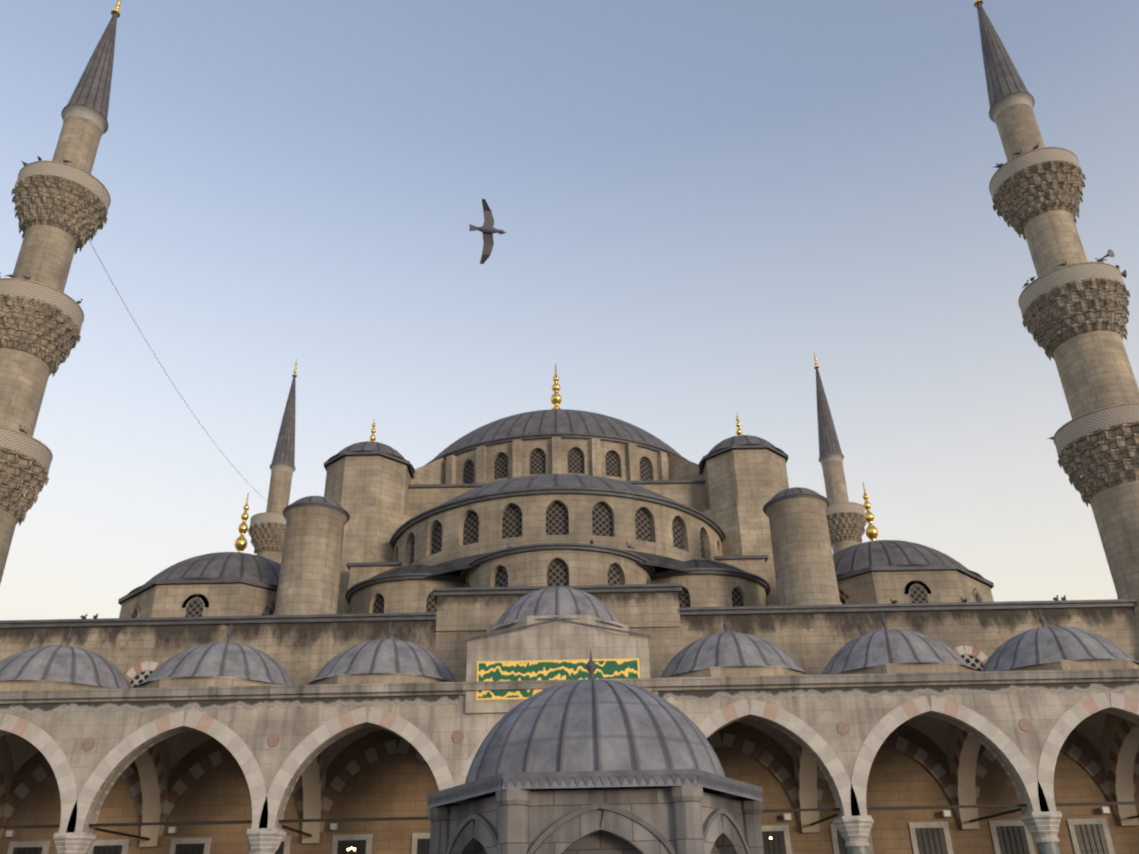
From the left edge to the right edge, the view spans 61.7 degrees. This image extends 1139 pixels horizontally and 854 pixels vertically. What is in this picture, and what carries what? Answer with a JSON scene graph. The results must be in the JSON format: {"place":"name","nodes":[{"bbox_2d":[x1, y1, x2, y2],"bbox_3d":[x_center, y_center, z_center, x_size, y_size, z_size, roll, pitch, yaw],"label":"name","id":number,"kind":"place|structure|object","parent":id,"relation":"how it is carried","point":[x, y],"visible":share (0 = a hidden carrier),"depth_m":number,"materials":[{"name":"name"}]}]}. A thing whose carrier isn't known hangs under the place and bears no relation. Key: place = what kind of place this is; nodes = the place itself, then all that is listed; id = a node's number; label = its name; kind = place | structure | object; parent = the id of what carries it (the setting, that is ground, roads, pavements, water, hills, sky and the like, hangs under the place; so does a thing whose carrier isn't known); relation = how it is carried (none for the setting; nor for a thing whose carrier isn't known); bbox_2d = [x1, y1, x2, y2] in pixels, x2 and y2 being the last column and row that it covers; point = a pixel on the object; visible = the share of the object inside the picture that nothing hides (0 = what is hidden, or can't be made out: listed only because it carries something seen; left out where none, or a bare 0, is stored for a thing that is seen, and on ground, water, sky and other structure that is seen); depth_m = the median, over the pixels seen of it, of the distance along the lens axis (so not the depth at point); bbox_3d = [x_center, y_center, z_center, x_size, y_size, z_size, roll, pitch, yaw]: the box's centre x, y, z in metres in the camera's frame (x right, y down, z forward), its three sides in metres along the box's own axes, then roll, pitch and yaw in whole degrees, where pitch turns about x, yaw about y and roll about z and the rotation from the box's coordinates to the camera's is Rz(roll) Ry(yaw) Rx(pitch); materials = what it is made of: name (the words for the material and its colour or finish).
{"place":"outdoors","nodes":[
{"label":"outdoors","id":0,"kind":"place"},
{"bbox_2d":[469,199,506,263],"bbox_3d":[-2.199,-5.301,25.803,1.038,1.922,0.283,4,-16,-14],"label":"seagull","id":1,"kind":"object","parent":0,"point":[487,229],"visible":1,"depth_m":25.77,"materials":[{"name":"grey"}]},
{"bbox_2d":[7,818,1114,853],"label":"window frames","id":2,"kind":"structure","parent":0,"point":[368,838],"depth_m":44.48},
{"bbox_2d":[13,824,1109,853],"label":"windows","id":3,"kind":"structure","parent":2,"relation":"in","point":[420,843],"depth_m":44.40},
{"bbox_2d":[18,824,1108,853],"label":"window grilles","id":4,"kind":"object","parent":2,"relation":"attached to","point":[922,836],"visible":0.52,"depth_m":44.37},
{"bbox_2d":[0,687,1138,832],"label":"arcade wall","id":5,"kind":"structure","parent":0,"point":[109,729],"depth_m":39.28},
{"bbox_2d":[82,718,1031,750],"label":"wall medallions","id":6,"kind":"object","parent":5,"relation":"attached to","point":[457,736],"visible":0.9,"depth_m":38.96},
{"bbox_2d":[0,668,1138,727],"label":"arcade cornice","id":7,"kind":"structure","parent":5,"relation":"attached to","point":[462,688],"depth_m":39.69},
{"bbox_2d":[0,682,1138,713],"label":"arcade stain","id":8,"kind":"object","parent":5,"relation":"attached to","point":[204,705],"visible":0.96,"depth_m":39.72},
{"bbox_2d":[0,0,1138,619],"label":"sky","id":9,"kind":"structure","parent":0,"point":[696,202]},
{"bbox_2d":[0,801,1138,839],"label":"tie rods","id":10,"kind":"object","parent":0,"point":[425,818],"visible":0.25,"depth_m":38.12,"materials":[{"name":"grey metal"}]},
{"label":"ground","id":11,"kind":"structure","parent":0,"visible":0},
{"bbox_2d":[0,116,110,583],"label":"minaret shaft","id":12,"kind":"object","parent":11,"relation":"on","point":[45,255],"visible":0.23,"depth_m":58.72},
{"bbox_2d":[0,174,107,525],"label":"muqarnas corbels","id":13,"kind":"object","parent":12,"relation":"attached to","point":[16,503],"visible":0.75,"depth_m":57.28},
{"bbox_2d":[0,162,109,476],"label":"minaret balustrades","id":14,"kind":"object","parent":13,"relation":"on","point":[38,451],"visible":0.46,"depth_m":57.17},
{"bbox_2d":[62,105,107,136],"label":"cornice ring","id":15,"kind":"object","parent":12,"relation":"attached to","point":[96,117],"visible":0.56,"depth_m":65.17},
{"bbox_2d":[61,13,116,134],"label":"minaret spire","id":16,"kind":"structure","parent":15,"relation":"on","point":[92,89],"depth_m":67.13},
{"bbox_2d":[250,470,291,563],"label":"minaret shaft","id":17,"kind":"object","parent":11,"relation":"on","point":[279,490],"visible":0.08,"depth_m":109.97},
{"bbox_2d":[248,522,285,555],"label":"minaret corbels","id":18,"kind":"object","parent":17,"relation":"attached to","point":[263,540],"visible":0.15,"depth_m":106.67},
{"bbox_2d":[250,513,286,525],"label":"minaret balustrades","id":19,"kind":"object","parent":18,"relation":"on","point":[273,517],"visible":0.08,"depth_m":107.08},
{"bbox_2d":[270,463,294,475],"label":"cornice ring","id":20,"kind":"object","parent":17,"relation":"attached to","point":[283,467],"visible":0.65,"depth_m":111.59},
{"bbox_2d":[270,376,295,471],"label":"minaret spire","id":21,"kind":"structure","parent":20,"relation":"on","point":[284,452],"depth_m":113.83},
{"bbox_2d":[346,483,769,613],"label":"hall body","id":22,"kind":"structure","parent":11,"relation":"on","point":[691,495],"depth_m":68.18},
{"bbox_2d":[119,583,276,617],"bbox_3d":[-20.223,12.275,56.458,11.087,2.600,11.087,-1,-27,-1],"label":"dome drum","id":23,"kind":"object","parent":22,"relation":"on","point":[235,599],"visible":0.2,"depth_m":51.93,"materials":[{"name":"stone"}]},
{"bbox_2d":[118,578,277,604],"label":"dome cornice","id":24,"kind":"structure","parent":23,"relation":"on","point":[145,587],"depth_m":52.43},
{"bbox_2d":[125,552,280,600],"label":"dome","id":25,"kind":"structure","parent":24,"relation":"on","point":[238,565],"depth_m":53.82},
{"bbox_2d":[234,493,248,551],"bbox_3d":[-20.360,6.188,59.597,1.200,4.600,1.200,-1,-27,-1],"label":"corner finial","id":26,"kind":"object","parent":25,"relation":"on","point":[240,543],"visible":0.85,"depth_m":59.25,"materials":[{"name":"gold metal"}]},
{"bbox_2d":[131,598,274,617],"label":"arched windows","id":27,"kind":"structure","parent":23,"relation":"in","point":[194,608],"depth_m":51.54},
{"bbox_2d":[273,506,346,614],"bbox_3d":[-14.364,9.863,52.091,3.520,10.650,3.520,-1,-27,-1],"label":"round turret","id":28,"kind":"object","parent":22,"relation":"attached to","point":[309,576],"visible":0.58,"depth_m":51.99,"materials":[{"name":"stone"}]},
{"bbox_2d":[283,502,349,522],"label":"turret cornice","id":29,"kind":"structure","parent":28,"relation":"attached to","point":[321,504],"depth_m":53.23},
{"bbox_2d":[290,496,343,508],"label":"turret dome","id":30,"kind":"structure","parent":29,"relation":"on","point":[322,499],"depth_m":53.59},
{"bbox_2d":[324,456,411,613],"bbox_3d":[-14.262,9.892,65.465,6.837,14.850,6.837,-1,-27,-1],"label":"turret","id":31,"kind":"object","parent":22,"relation":"on","point":[369,494],"depth_m":64.99,"materials":[{"name":"stone"}]},
{"bbox_2d":[324,451,414,478],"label":"turret cornice","id":32,"kind":"structure","parent":31,"relation":"attached to","point":[366,453],"depth_m":66.93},
{"bbox_2d":[327,441,414,472],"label":"turret dome","id":33,"kind":"structure","parent":32,"relation":"on","point":[370,446],"depth_m":67.26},
{"bbox_2d":[349,579,465,613],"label":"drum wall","id":34,"kind":"structure","parent":22,"relation":"on","point":[406,596],"depth_m":55.49,"materials":[{"name":"stone"}]},
{"bbox_2d":[350,564,459,599],"bbox_3d":[-10.849,9.307,58.859,4.700,1.900,9.400,19,-33,-34],"label":"semi-dome","id":35,"kind":"object","parent":34,"relation":"on","point":[420,568],"visible":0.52,"depth_m":56.70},
{"bbox_2d":[373,592,436,612],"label":"arched windows","id":36,"kind":"structure","parent":34,"relation":"in","point":[378,605],"depth_m":55.48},
{"bbox_2d":[345,573,465,603],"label":"semi-dome cornice","id":37,"kind":"structure","parent":34,"relation":"attached to","point":[351,590],"depth_m":55.73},
{"bbox_2d":[410,458,445,484],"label":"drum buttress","id":38,"kind":"structure","parent":22,"relation":"on","point":[433,472],"depth_m":71.29,"materials":[{"name":"stone"}]},
{"bbox_2d":[445,437,668,483],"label":"drum","id":39,"kind":"object","parent":22,"relation":"on","point":[555,450],"visible":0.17,"depth_m":69.77,"materials":[{"name":"stone"}]},
{"bbox_2d":[431,409,680,460],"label":"dome","id":40,"kind":"structure","parent":39,"relation":"on","point":[556,421],"depth_m":72.73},
{"bbox_2d":[550,364,561,408],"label":"finial","id":41,"kind":"object","parent":40,"relation":"on","point":[556,399],"visible":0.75,"depth_m":85.58,"materials":[{"name":"gold metal"}]},
{"bbox_2d":[463,449,650,483],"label":"arched windows","id":42,"kind":"structure","parent":39,"relation":"in","point":[575,458],"depth_m":69.80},
{"bbox_2d":[425,433,688,464],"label":"dome cornice","id":43,"kind":"structure","parent":39,"relation":"attached to","point":[551,435],"depth_m":70.38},
{"bbox_2d":[346,479,768,570],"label":"ledges","id":44,"kind":"object","parent":22,"relation":"attached to","point":[355,564],"visible":0.08,"depth_m":68.52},
{"bbox_2d":[393,494,721,566],"bbox_3d":[-0.738,7.971,60.639,22.600,3.500,11.300,-1,-27,-1],"label":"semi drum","id":45,"kind":"object","parent":22,"relation":"on","point":[578,507],"visible":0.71,"depth_m":56.68,"materials":[{"name":"stone"}]},
{"bbox_2d":[438,474,675,505],"bbox_3d":[-0.821,4.272,62.518,22.700,4.600,11.350,-1,-27,-1],"label":"semi-dome","id":46,"kind":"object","parent":45,"relation":"on","point":[555,480],"depth_m":58.76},
{"bbox_2d":[410,502,704,564],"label":"arched windows","id":47,"kind":"structure","parent":45,"relation":"in","point":[556,518],"depth_m":56.65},
{"bbox_2d":[389,487,725,546],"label":"semi-dome cornice","id":48,"kind":"structure","parent":45,"relation":"attached to","point":[406,525],"depth_m":57.35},
{"bbox_2d":[425,550,689,577],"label":"semi-dome roof","id":49,"kind":"structure","parent":22,"relation":"on","point":[462,562],"depth_m":55.34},
{"bbox_2d":[466,549,650,587],"bbox_3d":[-0.632,9.582,53.564,11.000,3.950,5.500,-1,-27,-1],"label":"exedra","id":50,"kind":"object","parent":22,"relation":"on","point":[584,567],"visible":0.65,"depth_m":52.03,"materials":[{"name":"stone"}]},
{"bbox_2d":[460,543,655,579],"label":"semi-dome cornice","id":51,"kind":"structure","parent":50,"relation":"attached to","point":[553,546],"depth_m":52.45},
{"bbox_2d":[495,559,620,586],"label":"arched windows","id":52,"kind":"structure","parent":50,"relation":"in","point":[557,572],"depth_m":51.98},
{"bbox_2d":[0,143,1119,618],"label":"birds","id":53,"kind":"object","parent":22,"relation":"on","point":[626,543],"visible":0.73,"depth_m":56.61,"materials":[{"name":"grey"}]},
{"bbox_2d":[668,454,703,479],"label":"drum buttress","id":54,"kind":"structure","parent":22,"relation":"on","point":[679,468],"depth_m":71.48,"materials":[{"name":"stone"}]},
{"bbox_2d":[650,574,766,606],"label":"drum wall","id":55,"kind":"structure","parent":22,"relation":"on","point":[709,590],"depth_m":55.68,"materials":[{"name":"stone"}]},
{"bbox_2d":[650,568,770,595],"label":"cornice","id":56,"kind":"structure","parent":55,"relation":"attached to","point":[764,583],"depth_m":55.92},
{"bbox_2d":[656,559,765,591],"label":"semi-dome roof","id":57,"kind":"structure","parent":55,"relation":"on","point":[696,563],"depth_m":56.88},
{"bbox_2d":[679,587,743,607],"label":"windows","id":58,"kind":"structure","parent":55,"relation":"in","point":[684,599],"depth_m":55.67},
{"bbox_2d":[702,449,788,605],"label":"turret","id":59,"kind":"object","parent":22,"relation":"on","point":[743,487],"depth_m":65.31,"materials":[{"name":"stone"}]},
{"bbox_2d":[699,435,786,467],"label":"turret dome","id":60,"kind":"structure","parent":59,"relation":"on","point":[742,440],"depth_m":67.53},
{"bbox_2d":[699,444,788,471],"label":"turret cornice","id":61,"kind":"structure","parent":59,"relation":"attached to","point":[751,446],"depth_m":67.21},
{"bbox_2d":[766,497,841,605],"bbox_3d":[13.131,9.402,52.397,3.520,10.650,3.520,-1,-27,-1],"label":"round turret","id":62,"kind":"object","parent":22,"relation":"attached to","point":[805,572],"visible":0.58,"depth_m":52.29,"materials":[{"name":"stone"}]},
{"bbox_2d":[769,487,819,500],"bbox_3d":[13.012,4.110,55.126,3.560,1.000,3.560,-1,-27,-1],"label":"round turret cap","id":63,"kind":"object","parent":62,"relation":"on","point":[793,490],"visible":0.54,"depth_m":53.87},
{"bbox_2d":[763,493,828,513],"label":"round turret cornice","id":64,"kind":"structure","parent":62,"relation":"attached to","point":[784,497],"depth_m":53.52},
{"bbox_2d":[837,570,993,603],"bbox_3d":[18.969,11.618,56.895,11.087,2.600,11.087,-1,-27,-1],"label":"dome drum","id":65,"kind":"object","parent":22,"relation":"on","point":[885,587],"visible":0.2,"depth_m":52.37,"materials":[{"name":"stone"}]},
{"bbox_2d":[839,585,981,603],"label":"windows","id":66,"kind":"structure","parent":65,"relation":"in","point":[918,594],"depth_m":51.99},
{"bbox_2d":[836,565,993,588],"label":"dome cornice","id":67,"kind":"structure","parent":65,"relation":"on","point":[962,570],"depth_m":52.88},
{"bbox_2d":[833,540,986,584],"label":"dome","id":68,"kind":"structure","parent":67,"relation":"on","point":[877,553],"depth_m":54.24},
{"bbox_2d":[863,482,877,540],"bbox_3d":[18.832,5.531,60.034,1.200,4.600,1.200,-1,-27,-1],"label":"corner finial","id":69,"kind":"object","parent":68,"relation":"on","point":[871,532],"visible":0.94,"depth_m":59.68,"materials":[{"name":"gold metal"}]},
{"bbox_2d":[822,461,863,553],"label":"minaret shaft","id":70,"kind":"object","parent":11,"relation":"on","point":[835,483],"visible":0.04,"depth_m":110.65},
{"bbox_2d":[819,454,843,465],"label":"cornice ring","id":71,"kind":"object","parent":70,"relation":"attached to","point":[830,457],"visible":0.67,"depth_m":112.30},
{"bbox_2d":[816,367,843,462],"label":"minaret spire","id":72,"kind":"structure","parent":71,"relation":"on","point":[828,440],"depth_m":114.53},
{"bbox_2d":[826,512,865,547],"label":"balcony corbels","id":73,"kind":"object","parent":70,"relation":"attached to","point":[852,528],"visible":0.25,"depth_m":107.45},
{"bbox_2d":[826,503,864,523],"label":"minaret balustrades","id":74,"kind":"object","parent":73,"relation":"on","point":[838,507],"visible":0.08,"depth_m":107.84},
{"bbox_2d":[989,104,1138,650],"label":"minaret shaft","id":75,"kind":"object","parent":11,"relation":"on","point":[1095,371],"visible":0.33,"depth_m":55.77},
{"bbox_2d":[990,93,1033,125],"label":"cornice ring","id":76,"kind":"object","parent":75,"relation":"attached to","point":[1000,106],"visible":0.69,"depth_m":65.88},
{"bbox_2d":[977,2,1033,121],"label":"minaret spire","id":77,"kind":"structure","parent":76,"relation":"on","point":[1003,77],"depth_m":67.85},
{"bbox_2d":[992,161,1138,506],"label":"balcony corbels","id":78,"kind":"object","parent":75,"relation":"attached to","point":[1093,481],"visible":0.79,"depth_m":56.85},
{"bbox_2d":[990,148,1138,453],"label":"minaret balustrades","id":79,"kind":"object","parent":78,"relation":"on","point":[1067,433],"visible":0.56,"depth_m":57.19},
{"label":"courtyard paving","id":80,"kind":"structure","parent":0,"visible":0},
{"bbox_2d":[0,722,1138,853],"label":"portico wall","id":81,"kind":"structure","parent":80,"relation":"on","point":[397,784],"depth_m":45.33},
{"bbox_2d":[5,807,1109,836],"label":"floodlights","id":82,"kind":"object","parent":81,"relation":"attached to","point":[337,825],"visible":0.52,"depth_m":44.60,"materials":[{"name":"grey"}]},
{"bbox_2d":[0,592,1138,684],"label":"front wall","id":83,"kind":"structure","parent":81,"relation":"on","point":[815,646],"depth_m":48.98,"materials":[{"name":"stone"}]},
{"bbox_2d":[125,646,987,682],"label":"window voussoirs","id":84,"kind":"object","parent":83,"relation":"attached to","point":[982,657],"depth_m":48.26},
{"bbox_2d":[130,654,983,687],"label":"window panes","id":85,"kind":"object","parent":83,"relation":"in","point":[975,663],"visible":0.1,"depth_m":48.21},
{"bbox_2d":[437,592,678,607],"bbox_3d":[-0.589,9.453,49.496,12.600,1.650,0.001,-1,-27,-1],"label":"stain","id":86,"kind":"object","parent":83,"relation":"attached to","point":[599,596],"visible":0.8,"depth_m":49.80,"materials":[{"name":"grey"}]},
{"bbox_2d":[0,607,1133,652],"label":"stain","id":87,"kind":"object","parent":83,"relation":"attached to","point":[201,634],"depth_m":49.23,"materials":[{"name":"grey"}]},
{"bbox_2d":[0,584,1138,628],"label":"wall coping","id":88,"kind":"object","parent":83,"relation":"attached to","point":[369,617],"visible":0.58,"depth_m":49.44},
{"bbox_2d":[428,785,763,853],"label":"fountain wall","id":89,"kind":"structure","parent":80,"relation":"on","point":[522,821],"depth_m":16.66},
{"bbox_2d":[427,775,762,808],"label":"cornice trim","id":90,"kind":"structure","parent":89,"relation":"on","point":[707,788],"depth_m":17.07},
{"bbox_2d":[427,769,762,804],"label":"fountain cornice","id":91,"kind":"structure","parent":90,"relation":"attached to","point":[621,775],"depth_m":16.61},
{"bbox_2d":[465,679,725,782],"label":"fountain dome","id":92,"kind":"structure","parent":90,"relation":"on","point":[595,725],"depth_m":17.85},
{"bbox_2d":[446,803,749,853],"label":"fountain arches","id":93,"kind":"structure","parent":89,"relation":"attached to","point":[566,831],"depth_m":16.52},
{"bbox_2d":[478,831,719,853],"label":"arch openings","id":94,"kind":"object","parent":89,"relation":"attached to","point":[599,842],"depth_m":16.64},
{"bbox_2d":[847,842,1060,853],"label":"columns","id":95,"kind":"structure","parent":80,"relation":"on","point":[1047,847],"depth_m":37.22,"materials":[{"name":"stone"}]},
{"bbox_2d":[53,811,1061,853],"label":"capitals","id":96,"kind":"object","parent":95,"relation":"on","point":[1040,826],"visible":0.67,"depth_m":37.32,"materials":[{"name":"stone"}]},
{"bbox_2d":[0,713,1138,846],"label":"transverse arches","id":97,"kind":"structure","parent":96,"relation":"on","point":[808,779],"depth_m":44.83,"materials":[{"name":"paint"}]},
{"bbox_2d":[0,692,1138,833],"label":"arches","id":98,"kind":"structure","parent":97,"relation":"on","point":[75,810],"depth_m":38.82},
{"bbox_2d":[4,711,1107,773],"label":"portico vaults","id":99,"kind":"object","parent":98,"relation":"on","point":[181,745],"visible":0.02,"depth_m":46.29,"materials":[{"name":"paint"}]},
{"bbox_2d":[465,615,650,713],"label":"portal block","id":100,"kind":"structure","parent":98,"relation":"on","point":[557,640],"depth_m":40.53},
{"bbox_2d":[464,619,650,640],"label":"portal cornice","id":101,"kind":"structure","parent":100,"relation":"attached to","point":[555,620],"depth_m":40.75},
{"bbox_2d":[486,587,630,637],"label":"dome","id":102,"kind":"structure","parent":100,"relation":"on","point":[558,601],"depth_m":42.95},
{"bbox_2d":[476,658,640,699],"bbox_3d":[-0.463,10.537,39.874,6.840,1.600,0.040,-1,-27,-1],"label":"panel frame","id":103,"kind":"object","parent":100,"relation":"attached to","point":[521,698],"visible":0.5,"depth_m":40.19,"materials":[{"name":"gold metal"}]},
{"bbox_2d":[478,660,637,697],"bbox_3d":[-0.463,10.527,39.853,6.680,1.440,0.001,-1,-27,-1],"label":"calligraphy panel","id":104,"kind":"object","parent":103,"relation":"attached to","point":[573,670],"visible":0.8,"depth_m":39.98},
{"bbox_2d":[0,659,1138,690],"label":"portico drums","id":105,"kind":"object","parent":98,"relation":"on","point":[704,672],"visible":0.19,"depth_m":40.62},
{"bbox_2d":[0,645,131,688],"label":"dome","id":106,"kind":"structure","parent":105,"relation":"on","point":[69,664],"depth_m":41.73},
{"bbox_2d":[136,642,293,686],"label":"dome","id":107,"kind":"structure","parent":105,"relation":"on","point":[227,659],"depth_m":41.64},
{"bbox_2d":[307,639,457,683],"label":"dome","id":108,"kind":"structure","parent":105,"relation":"on","point":[380,656],"depth_m":41.67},
{"bbox_2d":[660,632,808,677],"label":"portico dome","id":109,"kind":"structure","parent":105,"relation":"on","point":[730,649],"depth_m":41.83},
{"bbox_2d":[822,629,976,674],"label":"portico dome","id":110,"kind":"structure","parent":105,"relation":"on","point":[885,646],"depth_m":41.97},
{"bbox_2d":[981,626,1138,671],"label":"portico dome","id":111,"kind":"structure","parent":105,"relation":"on","point":[1040,645],"depth_m":42.15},
{"bbox_2d":[0,719,1138,846],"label":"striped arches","id":112,"kind":"structure","parent":97,"relation":"on","point":[129,775],"depth_m":45.62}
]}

